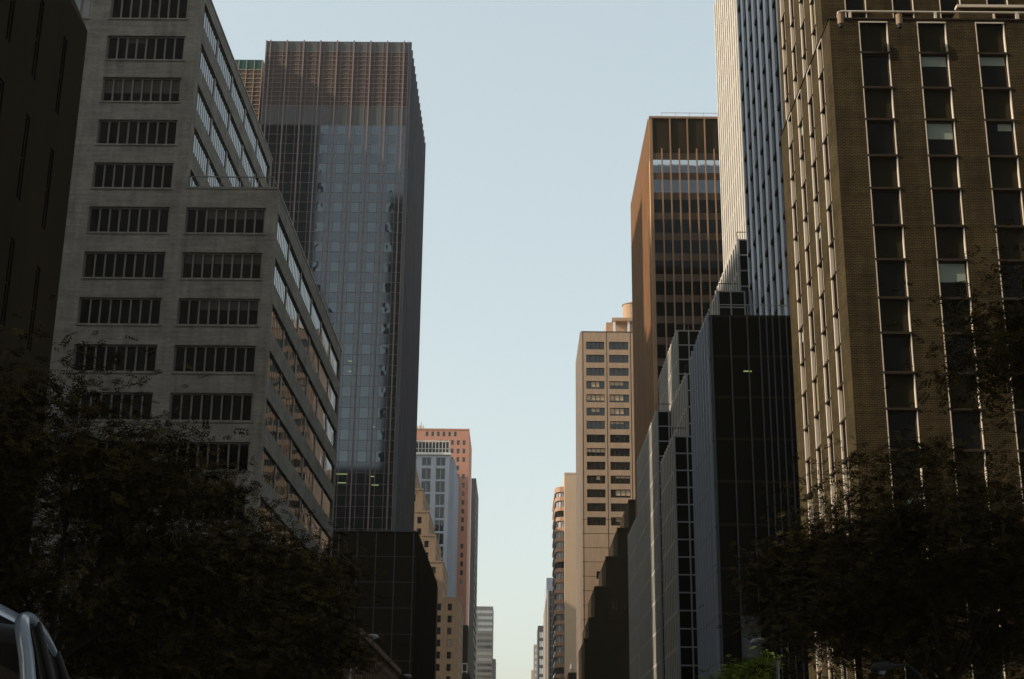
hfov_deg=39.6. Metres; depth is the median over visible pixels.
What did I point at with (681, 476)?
window
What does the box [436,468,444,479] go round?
window
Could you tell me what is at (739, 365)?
window
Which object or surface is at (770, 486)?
window
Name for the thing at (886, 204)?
window
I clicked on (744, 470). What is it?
window
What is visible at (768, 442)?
window
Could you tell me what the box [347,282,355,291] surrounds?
window
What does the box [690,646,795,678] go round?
green tree
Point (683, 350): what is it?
window
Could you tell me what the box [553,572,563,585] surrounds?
window
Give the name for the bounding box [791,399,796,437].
window
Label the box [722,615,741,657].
window
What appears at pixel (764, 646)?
window
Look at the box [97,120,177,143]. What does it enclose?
window
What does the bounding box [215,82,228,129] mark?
window
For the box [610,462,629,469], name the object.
window
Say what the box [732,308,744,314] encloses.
window
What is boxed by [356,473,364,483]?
window
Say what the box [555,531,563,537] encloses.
window
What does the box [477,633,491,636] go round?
window
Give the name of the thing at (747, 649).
window
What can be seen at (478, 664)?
window
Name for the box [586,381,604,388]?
window
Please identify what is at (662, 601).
stepped white fin building
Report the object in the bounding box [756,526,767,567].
window
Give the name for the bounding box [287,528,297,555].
window
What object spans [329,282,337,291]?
window
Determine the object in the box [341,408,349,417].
window
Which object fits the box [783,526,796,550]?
window
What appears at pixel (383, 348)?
window
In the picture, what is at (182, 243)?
grey office building
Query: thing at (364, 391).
window
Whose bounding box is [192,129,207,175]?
window
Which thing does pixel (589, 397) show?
window
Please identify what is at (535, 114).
sky
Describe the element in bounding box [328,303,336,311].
window
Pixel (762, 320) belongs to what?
window
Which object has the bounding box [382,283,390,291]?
window
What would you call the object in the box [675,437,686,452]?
window
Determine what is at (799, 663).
window
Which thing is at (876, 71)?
window
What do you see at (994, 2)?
window
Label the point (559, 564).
window
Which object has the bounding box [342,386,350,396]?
window
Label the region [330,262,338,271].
window
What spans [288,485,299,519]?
window
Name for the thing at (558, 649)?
window
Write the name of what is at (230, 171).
window
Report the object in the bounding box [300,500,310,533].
window
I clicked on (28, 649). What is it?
silver van
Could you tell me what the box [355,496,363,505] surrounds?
window
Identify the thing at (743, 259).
window
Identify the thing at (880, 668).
street lamp
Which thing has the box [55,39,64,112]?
window
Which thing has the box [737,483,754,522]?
window
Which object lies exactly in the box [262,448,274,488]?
window
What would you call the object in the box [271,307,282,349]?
window
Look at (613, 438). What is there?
window
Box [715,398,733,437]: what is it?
window
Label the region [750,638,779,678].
street lamp
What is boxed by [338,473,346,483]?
window
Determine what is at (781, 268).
window
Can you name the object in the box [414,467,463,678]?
stepped brick building
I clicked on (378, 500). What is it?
window
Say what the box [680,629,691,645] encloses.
window
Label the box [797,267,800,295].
window
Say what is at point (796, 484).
window
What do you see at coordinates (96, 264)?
window
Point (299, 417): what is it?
window
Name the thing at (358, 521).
window
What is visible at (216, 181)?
window
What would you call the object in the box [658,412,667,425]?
window
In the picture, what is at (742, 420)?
window
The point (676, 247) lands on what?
rust bronze tower
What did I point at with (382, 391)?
window
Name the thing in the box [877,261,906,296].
window
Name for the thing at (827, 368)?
window
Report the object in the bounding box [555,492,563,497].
window
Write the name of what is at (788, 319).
window
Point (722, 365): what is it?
window
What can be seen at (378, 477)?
window
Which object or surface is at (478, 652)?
window
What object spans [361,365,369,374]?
window
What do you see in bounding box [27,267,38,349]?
window
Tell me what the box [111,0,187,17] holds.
window
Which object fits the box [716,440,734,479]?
window
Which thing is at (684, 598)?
window
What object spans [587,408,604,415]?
window
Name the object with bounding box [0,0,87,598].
dark building
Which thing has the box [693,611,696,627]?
window
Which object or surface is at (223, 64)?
window
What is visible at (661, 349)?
window
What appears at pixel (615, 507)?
window
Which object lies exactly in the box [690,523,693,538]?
window
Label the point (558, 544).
window
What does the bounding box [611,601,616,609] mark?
window
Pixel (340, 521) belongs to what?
window
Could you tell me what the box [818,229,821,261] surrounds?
window
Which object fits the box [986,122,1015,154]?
window
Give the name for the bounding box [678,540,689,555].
window
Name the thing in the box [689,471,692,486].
window
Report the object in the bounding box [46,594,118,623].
window
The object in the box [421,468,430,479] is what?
window
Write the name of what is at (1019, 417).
window
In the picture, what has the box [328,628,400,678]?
street building
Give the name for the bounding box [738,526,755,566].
window
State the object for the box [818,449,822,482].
window
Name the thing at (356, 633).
street tree
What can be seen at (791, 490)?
window
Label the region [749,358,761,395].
window
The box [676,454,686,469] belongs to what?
window
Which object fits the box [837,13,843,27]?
floodlight
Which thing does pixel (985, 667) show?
window
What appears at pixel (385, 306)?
window
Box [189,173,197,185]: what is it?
window
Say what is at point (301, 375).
window
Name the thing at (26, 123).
window
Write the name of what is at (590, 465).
window
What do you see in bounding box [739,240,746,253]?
window
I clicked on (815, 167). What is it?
window
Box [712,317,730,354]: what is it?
window
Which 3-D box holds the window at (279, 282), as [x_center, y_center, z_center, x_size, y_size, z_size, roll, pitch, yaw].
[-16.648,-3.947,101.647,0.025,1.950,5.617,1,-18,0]
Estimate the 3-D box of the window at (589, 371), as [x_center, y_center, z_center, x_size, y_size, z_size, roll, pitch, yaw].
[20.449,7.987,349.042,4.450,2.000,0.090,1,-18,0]
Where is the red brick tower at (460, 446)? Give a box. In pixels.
[417,428,471,624]
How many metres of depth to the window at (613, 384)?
348.02 m
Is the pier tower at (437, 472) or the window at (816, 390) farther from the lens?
the pier tower at (437, 472)
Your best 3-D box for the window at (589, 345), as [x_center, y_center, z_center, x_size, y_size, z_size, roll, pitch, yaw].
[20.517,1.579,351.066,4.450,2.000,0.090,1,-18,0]
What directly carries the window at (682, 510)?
in the stepped white fin building at (662, 601)
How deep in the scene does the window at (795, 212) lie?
80.20 m
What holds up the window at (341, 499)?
in the bronze tower at (341, 124)
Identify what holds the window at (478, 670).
in the striped far building at (485, 665)
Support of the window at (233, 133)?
in the grey office building at (182, 243)
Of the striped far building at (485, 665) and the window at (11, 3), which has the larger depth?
the striped far building at (485, 665)
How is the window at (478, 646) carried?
in the striped far building at (485, 665)
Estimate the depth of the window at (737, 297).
146.43 m
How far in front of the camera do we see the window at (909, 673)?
62.11 m
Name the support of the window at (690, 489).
in the stepped white fin building at (662, 601)
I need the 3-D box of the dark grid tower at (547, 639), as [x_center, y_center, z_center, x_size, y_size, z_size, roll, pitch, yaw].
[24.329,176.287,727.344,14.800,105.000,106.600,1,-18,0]
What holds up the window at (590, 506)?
in the brown concrete building at (605, 469)
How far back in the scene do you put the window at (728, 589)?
108.39 m
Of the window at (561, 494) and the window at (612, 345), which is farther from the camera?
the window at (561, 494)
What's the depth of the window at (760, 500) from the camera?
110.45 m
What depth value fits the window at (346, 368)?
214.62 m
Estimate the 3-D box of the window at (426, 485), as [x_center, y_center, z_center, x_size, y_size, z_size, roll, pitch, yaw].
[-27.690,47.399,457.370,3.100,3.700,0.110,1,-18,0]
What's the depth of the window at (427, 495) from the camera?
456.23 m
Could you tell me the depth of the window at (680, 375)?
161.88 m
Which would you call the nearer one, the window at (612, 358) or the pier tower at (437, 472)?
the window at (612, 358)
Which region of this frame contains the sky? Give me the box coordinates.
[212,0,717,678]
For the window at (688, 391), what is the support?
in the stepped white fin building at (662, 601)
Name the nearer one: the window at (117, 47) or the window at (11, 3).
the window at (11, 3)
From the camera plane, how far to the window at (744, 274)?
147.07 m
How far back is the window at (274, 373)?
100.07 m
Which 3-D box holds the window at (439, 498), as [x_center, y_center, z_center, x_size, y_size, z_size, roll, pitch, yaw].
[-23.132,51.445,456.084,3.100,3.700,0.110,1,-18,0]
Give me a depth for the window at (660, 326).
211.14 m
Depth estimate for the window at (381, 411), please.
212.53 m
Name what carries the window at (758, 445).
in the blue pier tower at (742, 403)
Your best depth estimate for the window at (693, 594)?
137.15 m
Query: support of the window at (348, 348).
in the bronze tower at (341, 124)
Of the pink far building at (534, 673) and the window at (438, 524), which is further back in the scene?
the pink far building at (534, 673)
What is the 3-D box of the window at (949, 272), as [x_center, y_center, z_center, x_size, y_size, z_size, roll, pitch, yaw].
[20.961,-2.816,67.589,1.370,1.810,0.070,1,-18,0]
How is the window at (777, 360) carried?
in the blue pier tower at (742, 403)
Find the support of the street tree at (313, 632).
on the pavement
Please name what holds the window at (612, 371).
in the brown concrete building at (605, 469)
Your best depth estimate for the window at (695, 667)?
135.13 m
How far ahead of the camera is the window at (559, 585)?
453.13 m
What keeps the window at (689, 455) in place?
in the stepped white fin building at (662, 601)
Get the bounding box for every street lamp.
[349,634,378,678]
[394,674,411,678]
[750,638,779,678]
[869,661,922,678]
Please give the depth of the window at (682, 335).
163.31 m
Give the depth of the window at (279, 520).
102.67 m
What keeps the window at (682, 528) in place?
in the stepped white fin building at (662, 601)
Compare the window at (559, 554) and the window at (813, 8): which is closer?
the window at (813, 8)
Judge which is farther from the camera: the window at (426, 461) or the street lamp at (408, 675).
the window at (426, 461)
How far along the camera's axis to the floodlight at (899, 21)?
71.04 m
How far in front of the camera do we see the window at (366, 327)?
216.56 m
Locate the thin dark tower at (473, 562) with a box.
[469,478,478,678]
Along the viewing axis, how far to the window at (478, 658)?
1018.65 m
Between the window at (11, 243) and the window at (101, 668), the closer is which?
the window at (11, 243)
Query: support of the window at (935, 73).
in the brown brick building at (902, 153)
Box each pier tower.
[416,440,458,596]
[689,0,808,678]
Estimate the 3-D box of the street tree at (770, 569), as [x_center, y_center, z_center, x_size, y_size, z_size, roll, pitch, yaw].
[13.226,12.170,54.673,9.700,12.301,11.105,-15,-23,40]
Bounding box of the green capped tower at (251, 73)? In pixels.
[235,59,263,123]
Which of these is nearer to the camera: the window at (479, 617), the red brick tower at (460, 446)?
the red brick tower at (460, 446)
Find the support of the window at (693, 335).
in the stepped white fin building at (662, 601)
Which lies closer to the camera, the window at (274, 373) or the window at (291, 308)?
the window at (274, 373)
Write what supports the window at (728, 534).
in the blue pier tower at (742, 403)
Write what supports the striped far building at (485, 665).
on the pavement
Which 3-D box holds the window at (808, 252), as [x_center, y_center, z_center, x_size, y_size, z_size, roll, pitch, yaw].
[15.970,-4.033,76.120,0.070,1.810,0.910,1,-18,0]
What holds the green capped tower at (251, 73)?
on the ground
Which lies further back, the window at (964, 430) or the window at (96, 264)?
the window at (96, 264)
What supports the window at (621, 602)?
in the black stepped building at (603, 652)
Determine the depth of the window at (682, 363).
162.28 m
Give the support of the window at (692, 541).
in the stepped white fin building at (662, 601)
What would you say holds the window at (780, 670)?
in the blue pier tower at (742, 403)
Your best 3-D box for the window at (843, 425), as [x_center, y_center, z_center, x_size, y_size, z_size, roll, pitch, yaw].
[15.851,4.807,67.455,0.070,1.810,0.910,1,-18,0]
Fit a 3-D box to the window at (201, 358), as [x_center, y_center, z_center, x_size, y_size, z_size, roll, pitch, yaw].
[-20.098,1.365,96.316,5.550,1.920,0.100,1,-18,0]
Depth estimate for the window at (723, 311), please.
146.00 m
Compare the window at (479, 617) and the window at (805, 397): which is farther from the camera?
the window at (479, 617)
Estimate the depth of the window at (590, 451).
342.96 m
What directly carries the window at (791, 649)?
in the blue pier tower at (742, 403)
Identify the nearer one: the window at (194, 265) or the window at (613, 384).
the window at (194, 265)
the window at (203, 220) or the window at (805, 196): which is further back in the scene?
the window at (203, 220)
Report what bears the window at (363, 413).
in the bronze tower at (341, 124)
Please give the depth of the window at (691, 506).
139.69 m
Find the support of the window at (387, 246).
in the bronze tower at (341, 124)
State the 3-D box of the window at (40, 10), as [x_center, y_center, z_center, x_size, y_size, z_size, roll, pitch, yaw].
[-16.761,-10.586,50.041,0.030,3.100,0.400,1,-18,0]
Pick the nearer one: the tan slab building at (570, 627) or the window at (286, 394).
the window at (286, 394)
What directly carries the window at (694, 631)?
in the stepped white fin building at (662, 601)
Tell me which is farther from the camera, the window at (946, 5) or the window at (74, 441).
the window at (74, 441)
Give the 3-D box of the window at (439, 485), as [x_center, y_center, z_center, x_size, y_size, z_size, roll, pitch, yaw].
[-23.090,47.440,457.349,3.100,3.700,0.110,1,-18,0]
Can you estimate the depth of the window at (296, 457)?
110.39 m
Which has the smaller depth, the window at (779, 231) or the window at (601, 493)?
the window at (779, 231)
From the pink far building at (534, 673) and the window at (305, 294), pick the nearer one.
the window at (305, 294)
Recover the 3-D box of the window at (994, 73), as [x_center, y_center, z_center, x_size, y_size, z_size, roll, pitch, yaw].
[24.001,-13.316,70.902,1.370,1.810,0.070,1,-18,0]
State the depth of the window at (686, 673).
135.09 m
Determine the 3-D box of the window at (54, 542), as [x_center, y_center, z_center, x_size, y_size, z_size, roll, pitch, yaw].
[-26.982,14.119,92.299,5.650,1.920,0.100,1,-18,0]
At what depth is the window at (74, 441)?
94.52 m
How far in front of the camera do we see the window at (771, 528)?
109.72 m
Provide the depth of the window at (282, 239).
102.97 m
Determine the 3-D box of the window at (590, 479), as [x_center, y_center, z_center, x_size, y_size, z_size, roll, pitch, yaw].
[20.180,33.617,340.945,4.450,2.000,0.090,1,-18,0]
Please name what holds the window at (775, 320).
in the blue pier tower at (742, 403)
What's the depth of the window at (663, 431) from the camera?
159.92 m
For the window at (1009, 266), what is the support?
in the brown brick building at (902, 153)
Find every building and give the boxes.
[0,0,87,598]
[24,0,341,678]
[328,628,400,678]
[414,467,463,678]
[475,606,495,678]
[531,644,536,678]
[537,626,542,678]
[552,487,563,678]
[562,473,576,678]
[567,659,576,678]
[576,301,634,678]
[578,499,635,678]
[628,0,749,678]
[777,0,1023,678]
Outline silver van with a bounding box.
[0,604,69,678]
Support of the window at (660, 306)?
in the rust bronze tower at (676, 247)
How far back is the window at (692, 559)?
138.16 m
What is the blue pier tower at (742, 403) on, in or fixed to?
on the pavement
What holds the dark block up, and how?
on the pavement
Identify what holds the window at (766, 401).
in the blue pier tower at (742, 403)
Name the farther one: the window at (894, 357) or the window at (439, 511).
the window at (439, 511)
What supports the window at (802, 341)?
in the brown brick building at (902, 153)
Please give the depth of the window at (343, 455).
210.57 m
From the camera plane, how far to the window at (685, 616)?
136.59 m
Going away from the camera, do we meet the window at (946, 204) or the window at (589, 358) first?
the window at (946, 204)
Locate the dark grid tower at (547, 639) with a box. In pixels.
[543,578,552,678]
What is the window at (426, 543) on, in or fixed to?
in the stepped brick building at (450, 611)
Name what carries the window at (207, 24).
in the grey office building at (182, 243)
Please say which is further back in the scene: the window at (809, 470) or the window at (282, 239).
the window at (282, 239)
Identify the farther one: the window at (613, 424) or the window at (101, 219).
the window at (613, 424)
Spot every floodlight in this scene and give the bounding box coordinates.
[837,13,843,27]
[895,13,902,28]
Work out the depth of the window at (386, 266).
219.55 m
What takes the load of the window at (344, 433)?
in the bronze tower at (341, 124)
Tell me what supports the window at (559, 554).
in the rounded bay building at (558, 587)
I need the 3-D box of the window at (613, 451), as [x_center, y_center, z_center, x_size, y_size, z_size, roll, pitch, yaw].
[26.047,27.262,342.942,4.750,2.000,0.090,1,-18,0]
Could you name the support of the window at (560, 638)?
in the rounded bay building at (558, 587)
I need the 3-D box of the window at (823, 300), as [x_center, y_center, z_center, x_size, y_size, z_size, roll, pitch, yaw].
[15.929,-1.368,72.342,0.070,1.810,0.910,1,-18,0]
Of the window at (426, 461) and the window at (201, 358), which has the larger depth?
the window at (426, 461)
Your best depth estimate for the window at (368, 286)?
218.58 m
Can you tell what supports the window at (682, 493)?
in the stepped white fin building at (662, 601)
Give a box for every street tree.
[0,295,384,678]
[40,480,386,678]
[179,537,406,678]
[260,606,378,678]
[699,424,1023,678]
[714,488,995,678]
[885,219,1023,452]
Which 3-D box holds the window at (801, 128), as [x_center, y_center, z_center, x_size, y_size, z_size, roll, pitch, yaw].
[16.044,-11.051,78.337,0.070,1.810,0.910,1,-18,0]
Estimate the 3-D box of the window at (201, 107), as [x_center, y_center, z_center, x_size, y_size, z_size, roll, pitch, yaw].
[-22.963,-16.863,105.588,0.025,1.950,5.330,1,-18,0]
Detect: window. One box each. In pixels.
[0,239,12,325]
[6,0,12,39]
[16,116,27,197]
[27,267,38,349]
[31,1,42,76]
[42,150,51,227]
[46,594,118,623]
[51,542,133,570]
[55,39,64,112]
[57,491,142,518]
[61,647,117,677]
[64,441,146,468]
[69,392,152,419]
[73,345,157,371]
[75,0,90,16]
[78,298,161,323]
[83,252,165,277]
[87,207,169,231]
[92,163,173,187]
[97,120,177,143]
[101,78,180,100]
[106,37,184,58]
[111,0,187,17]
[164,493,246,520]
[165,442,249,469]
[169,393,252,420]
[173,346,255,371]
[177,299,259,324]
[181,253,262,278]
[185,208,265,232]
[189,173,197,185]
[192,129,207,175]
[196,89,210,136]
[200,47,213,95]
[203,8,216,55]
[208,162,221,186]
[211,122,225,168]
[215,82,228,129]
[218,43,231,91]
[226,155,238,186]
[229,117,241,159]
[232,79,244,124]
[242,149,253,186]
[245,111,256,153]
[259,497,271,535]
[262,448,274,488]
[265,400,277,439]
[268,353,280,394]
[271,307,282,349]
[272,513,285,542]
[274,261,285,305]
[275,467,287,504]
[277,217,288,260]
[278,421,290,460]
[281,376,292,415]
[284,332,295,373]
[286,290,297,330]
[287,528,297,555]
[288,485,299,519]
[289,247,300,288]
[291,441,301,476]
[294,399,304,435]
[296,356,306,394]
[298,317,308,353]
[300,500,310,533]
[301,276,310,313]
[303,459,312,492]
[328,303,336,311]
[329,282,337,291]
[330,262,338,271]
[336,518,344,527]
[337,495,345,505]
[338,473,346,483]
[339,451,347,461]
[340,429,348,439]
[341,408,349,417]
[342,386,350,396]
[343,365,351,374]
[344,344,352,353]
[345,323,353,332]
[346,303,354,312]
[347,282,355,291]
[348,262,356,271]
[354,518,362,528]
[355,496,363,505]
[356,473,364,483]
[357,451,365,461]
[358,430,366,439]
[359,408,367,417]
[360,387,368,396]
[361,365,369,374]
[362,344,370,353]
[363,324,371,332]
[364,303,371,312]
[365,283,372,291]
[366,262,373,271]
[373,518,381,528]
[374,496,382,505]
[375,473,383,483]
[376,451,383,461]
[377,408,385,417]
[377,430,384,439]
[378,387,386,396]
[379,366,387,375]
[380,345,388,353]
[381,324,388,333]
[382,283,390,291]
[382,303,389,312]
[383,263,391,271]
[384,243,391,251]
[417,517,421,523]
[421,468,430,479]
[421,481,430,491]
[422,457,430,465]
[424,541,428,546]
[425,494,429,504]
[434,520,443,531]
[435,481,444,492]
[435,494,444,504]
[435,507,443,517]
[435,533,443,544]
[436,458,445,465]
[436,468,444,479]
[446,664,450,670]
[477,610,492,612]
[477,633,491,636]
[477,639,491,642]
[477,645,491,648]
[477,651,491,654]
[477,657,491,660]
[477,663,491,666]
[477,669,491,672]
[477,675,491,678]
[478,616,491,618]
[478,622,491,624]
[478,627,491,630]
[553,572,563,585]
[553,582,563,595]
[553,593,563,605]
[553,603,563,615]
[553,614,563,625]
[553,625,563,635]
[553,635,563,646]
[553,646,563,656]
[553,657,563,666]
[553,667,563,677]
[554,551,563,560]
[554,562,563,570]
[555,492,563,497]
[555,501,563,507]
[555,511,563,517]
[555,521,563,527]
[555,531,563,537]
[555,541,563,548]
[586,342,603,349]
[586,355,603,362]
[586,368,603,375]
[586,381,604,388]
[586,394,604,401]
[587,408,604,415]
[587,421,604,428]
[587,435,604,442]
[587,448,604,455]
[587,462,604,469]
[587,476,605,483]
[587,489,605,497]
[587,503,605,510]
[587,517,605,525]
[609,342,627,349]
[609,355,628,362]
[609,368,628,375]
[609,381,628,388]
[610,395,628,401]
[610,408,628,415]
[610,421,629,428]
[610,435,629,442]
[610,448,629,455]
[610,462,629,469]
[611,476,629,483]
[611,490,630,497]
[611,503,626,511]
[611,517,621,525]
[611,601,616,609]
[620,601,625,609]
[656,302,664,315]
[657,323,665,336]
[657,344,665,358]
[658,366,662,379]
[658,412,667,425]
[658,427,668,440]
[659,442,668,454]
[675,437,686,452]
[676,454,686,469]
[676,471,687,486]
[676,488,687,503]
[677,505,688,520]
[677,523,688,538]
[678,331,687,343]
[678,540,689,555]
[678,558,689,573]
[679,346,688,358]
[679,360,688,372]
[679,374,683,383]
[679,575,690,591]
[679,593,690,609]
[680,611,691,627]
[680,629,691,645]
[680,648,692,664]
[681,666,692,678]
[688,375,689,389]
[688,391,690,405]
[688,437,691,452]
[688,454,691,469]
[689,331,698,344]
[689,408,690,422]
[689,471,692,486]
[689,488,692,503]
[690,505,693,520]
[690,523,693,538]
[691,540,694,555]
[691,558,694,573]
[692,576,695,591]
[692,593,695,609]
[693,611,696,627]
[693,630,696,645]
[694,648,697,664]
[694,666,697,678]
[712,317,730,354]
[714,357,731,395]
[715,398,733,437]
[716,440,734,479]
[718,482,736,522]
[719,292,729,306]
[719,526,738,566]
[720,308,730,314]
[721,570,739,611]
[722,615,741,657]
[724,661,741,675]
[730,317,747,354]
[731,292,743,306]
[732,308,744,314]
[732,357,748,395]
[734,398,750,437]
[735,440,752,479]
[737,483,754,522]
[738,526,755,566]
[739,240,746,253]
[740,256,747,269]
[740,570,757,609]
[741,271,748,285]
[742,615,759,657]
[748,317,759,354]
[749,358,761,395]
[751,399,763,437]
[753,440,765,479]
[755,483,767,523]
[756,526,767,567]
[758,570,770,611]
[760,317,772,354]
[761,615,773,657]
[762,358,774,395]
[764,399,776,437]
[765,440,778,479]
[767,483,780,523]
[769,526,781,566]
[773,318,786,355]
[774,615,787,657]
[775,358,788,395]
[775,661,788,678]
[777,194,779,222]
[777,399,790,437]
[779,231,781,260]
[779,441,792,480]
[781,268,783,297]
[781,483,794,523]
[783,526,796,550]
[787,318,791,355]
[788,620,801,658]
[789,358,794,396]
[789,661,802,678]
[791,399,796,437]
[793,441,798,480]
[794,206,797,234]
[795,483,800,523]
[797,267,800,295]
[800,124,803,151]
[801,329,803,360]
[804,185,806,215]
[804,395,807,425]
[804,661,808,678]
[807,248,810,278]
[808,461,811,492]
[810,99,813,129]
[811,313,814,345]
[812,0,815,28]
[814,164,817,193]
[815,380,818,413]
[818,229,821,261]
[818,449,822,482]
[821,74,824,105]
[822,296,825,329]
[825,139,828,171]
[826,365,829,398]
[829,207,833,240]
[830,435,834,471]
[833,277,837,311]
[838,347,842,383]
[842,422,846,459]
[845,0,864,9]
[862,55,890,85]
[866,121,895,153]
[871,190,901,223]
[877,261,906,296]
[882,335,912,370]
[887,411,918,448]
[893,0,912,10]
[893,489,922,520]
[907,658,936,678]
[920,55,949,86]
[926,122,955,154]
[932,191,962,224]
[938,262,968,296]
[940,0,958,10]
[945,336,975,371]
[951,412,982,448]
[958,490,988,524]
[973,656,1003,678]
[979,56,1008,86]
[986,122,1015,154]
[987,0,1006,4]
[993,191,1023,224]
[1000,263,1023,297]
[1015,412,1023,449]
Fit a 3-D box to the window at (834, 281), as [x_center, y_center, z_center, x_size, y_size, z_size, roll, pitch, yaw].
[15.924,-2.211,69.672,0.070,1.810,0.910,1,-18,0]
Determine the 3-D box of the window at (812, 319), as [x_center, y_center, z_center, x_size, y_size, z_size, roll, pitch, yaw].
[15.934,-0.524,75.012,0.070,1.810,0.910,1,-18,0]
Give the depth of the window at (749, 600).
108.31 m
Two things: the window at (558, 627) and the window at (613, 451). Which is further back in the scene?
the window at (558, 627)
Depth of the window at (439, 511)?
454.90 m
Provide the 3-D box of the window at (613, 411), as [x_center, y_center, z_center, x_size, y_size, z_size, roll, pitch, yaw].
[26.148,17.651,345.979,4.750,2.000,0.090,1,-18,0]
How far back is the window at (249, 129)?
124.41 m
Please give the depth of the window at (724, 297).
146.43 m
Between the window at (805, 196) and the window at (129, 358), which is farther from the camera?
the window at (129, 358)
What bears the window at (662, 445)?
in the stepped white fin building at (662, 601)
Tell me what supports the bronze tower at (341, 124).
on the pavement
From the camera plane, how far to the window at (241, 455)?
94.36 m
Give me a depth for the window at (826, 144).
72.24 m
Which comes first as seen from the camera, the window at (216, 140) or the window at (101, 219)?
the window at (101, 219)
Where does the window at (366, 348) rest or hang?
in the bronze tower at (341, 124)
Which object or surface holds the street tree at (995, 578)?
on the pavement
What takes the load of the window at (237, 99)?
in the grey office building at (182, 243)
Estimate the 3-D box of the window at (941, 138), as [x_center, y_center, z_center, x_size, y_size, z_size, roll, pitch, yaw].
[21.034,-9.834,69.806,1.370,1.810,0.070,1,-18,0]
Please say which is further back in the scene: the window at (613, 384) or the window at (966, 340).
the window at (613, 384)
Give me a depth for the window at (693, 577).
137.62 m
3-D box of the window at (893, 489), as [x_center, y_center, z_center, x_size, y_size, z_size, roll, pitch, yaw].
[17.920,7.684,64.277,1.370,1.810,0.070,1,-18,0]
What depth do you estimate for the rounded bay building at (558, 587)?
455.89 m
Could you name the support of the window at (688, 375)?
in the stepped white fin building at (662, 601)
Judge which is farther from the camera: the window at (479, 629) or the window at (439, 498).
the window at (479, 629)
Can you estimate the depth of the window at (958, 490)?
64.36 m
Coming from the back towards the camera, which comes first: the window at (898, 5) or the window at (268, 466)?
the window at (268, 466)
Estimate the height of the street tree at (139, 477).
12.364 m
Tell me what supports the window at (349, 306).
in the bronze tower at (341, 124)
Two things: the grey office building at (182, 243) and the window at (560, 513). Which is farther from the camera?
the window at (560, 513)
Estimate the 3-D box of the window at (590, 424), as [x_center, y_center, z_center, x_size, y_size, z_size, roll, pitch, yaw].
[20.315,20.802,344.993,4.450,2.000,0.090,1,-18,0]
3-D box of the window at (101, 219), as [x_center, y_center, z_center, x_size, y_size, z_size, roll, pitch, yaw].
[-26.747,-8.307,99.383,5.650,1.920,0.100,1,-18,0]
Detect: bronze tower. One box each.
[260,40,437,678]
[631,113,723,515]
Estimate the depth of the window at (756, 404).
112.49 m
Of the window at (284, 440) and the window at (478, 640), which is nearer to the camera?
the window at (284, 440)
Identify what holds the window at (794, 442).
in the blue pier tower at (742, 403)
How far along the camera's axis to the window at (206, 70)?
106.79 m
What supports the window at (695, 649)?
in the stepped white fin building at (662, 601)
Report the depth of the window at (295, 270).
108.58 m
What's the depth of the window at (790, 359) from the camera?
113.51 m
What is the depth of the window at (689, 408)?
142.69 m
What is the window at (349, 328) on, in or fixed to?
in the bronze tower at (341, 124)
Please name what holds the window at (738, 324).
in the blue pier tower at (742, 403)
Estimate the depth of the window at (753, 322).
114.54 m
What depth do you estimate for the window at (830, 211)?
71.14 m
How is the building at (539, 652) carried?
on the pavement
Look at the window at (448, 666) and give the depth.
386.35 m
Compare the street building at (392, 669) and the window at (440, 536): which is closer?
the street building at (392, 669)
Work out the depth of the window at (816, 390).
74.21 m
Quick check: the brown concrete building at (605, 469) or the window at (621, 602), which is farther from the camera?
the brown concrete building at (605, 469)
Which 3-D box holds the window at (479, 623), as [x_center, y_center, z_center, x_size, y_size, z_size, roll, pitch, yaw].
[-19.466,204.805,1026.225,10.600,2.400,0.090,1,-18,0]
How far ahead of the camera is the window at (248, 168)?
123.52 m
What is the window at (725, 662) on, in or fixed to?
in the blue pier tower at (742, 403)
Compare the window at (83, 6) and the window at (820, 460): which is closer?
the window at (820, 460)
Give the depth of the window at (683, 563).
138.16 m
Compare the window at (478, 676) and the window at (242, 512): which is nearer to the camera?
the window at (242, 512)
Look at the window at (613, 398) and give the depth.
347.00 m
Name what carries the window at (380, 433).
in the bronze tower at (341, 124)
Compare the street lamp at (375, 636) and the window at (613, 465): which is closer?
the street lamp at (375, 636)
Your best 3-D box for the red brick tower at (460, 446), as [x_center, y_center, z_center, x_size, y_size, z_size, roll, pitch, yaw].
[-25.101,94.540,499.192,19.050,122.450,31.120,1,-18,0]
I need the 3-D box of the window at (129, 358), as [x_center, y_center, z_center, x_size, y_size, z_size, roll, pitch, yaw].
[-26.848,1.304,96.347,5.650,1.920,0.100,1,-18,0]
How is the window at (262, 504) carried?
in the grey office building at (182, 243)
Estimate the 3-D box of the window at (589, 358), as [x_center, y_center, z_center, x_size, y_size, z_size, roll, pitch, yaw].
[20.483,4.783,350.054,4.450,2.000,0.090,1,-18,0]
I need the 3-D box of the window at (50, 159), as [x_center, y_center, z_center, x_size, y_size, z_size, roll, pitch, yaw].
[-16.802,-5.435,51.245,0.030,3.100,0.400,1,-18,0]
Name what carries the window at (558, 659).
in the rounded bay building at (558, 587)
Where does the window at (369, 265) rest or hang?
in the bronze tower at (341, 124)
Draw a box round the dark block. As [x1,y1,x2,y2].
[462,625,473,678]

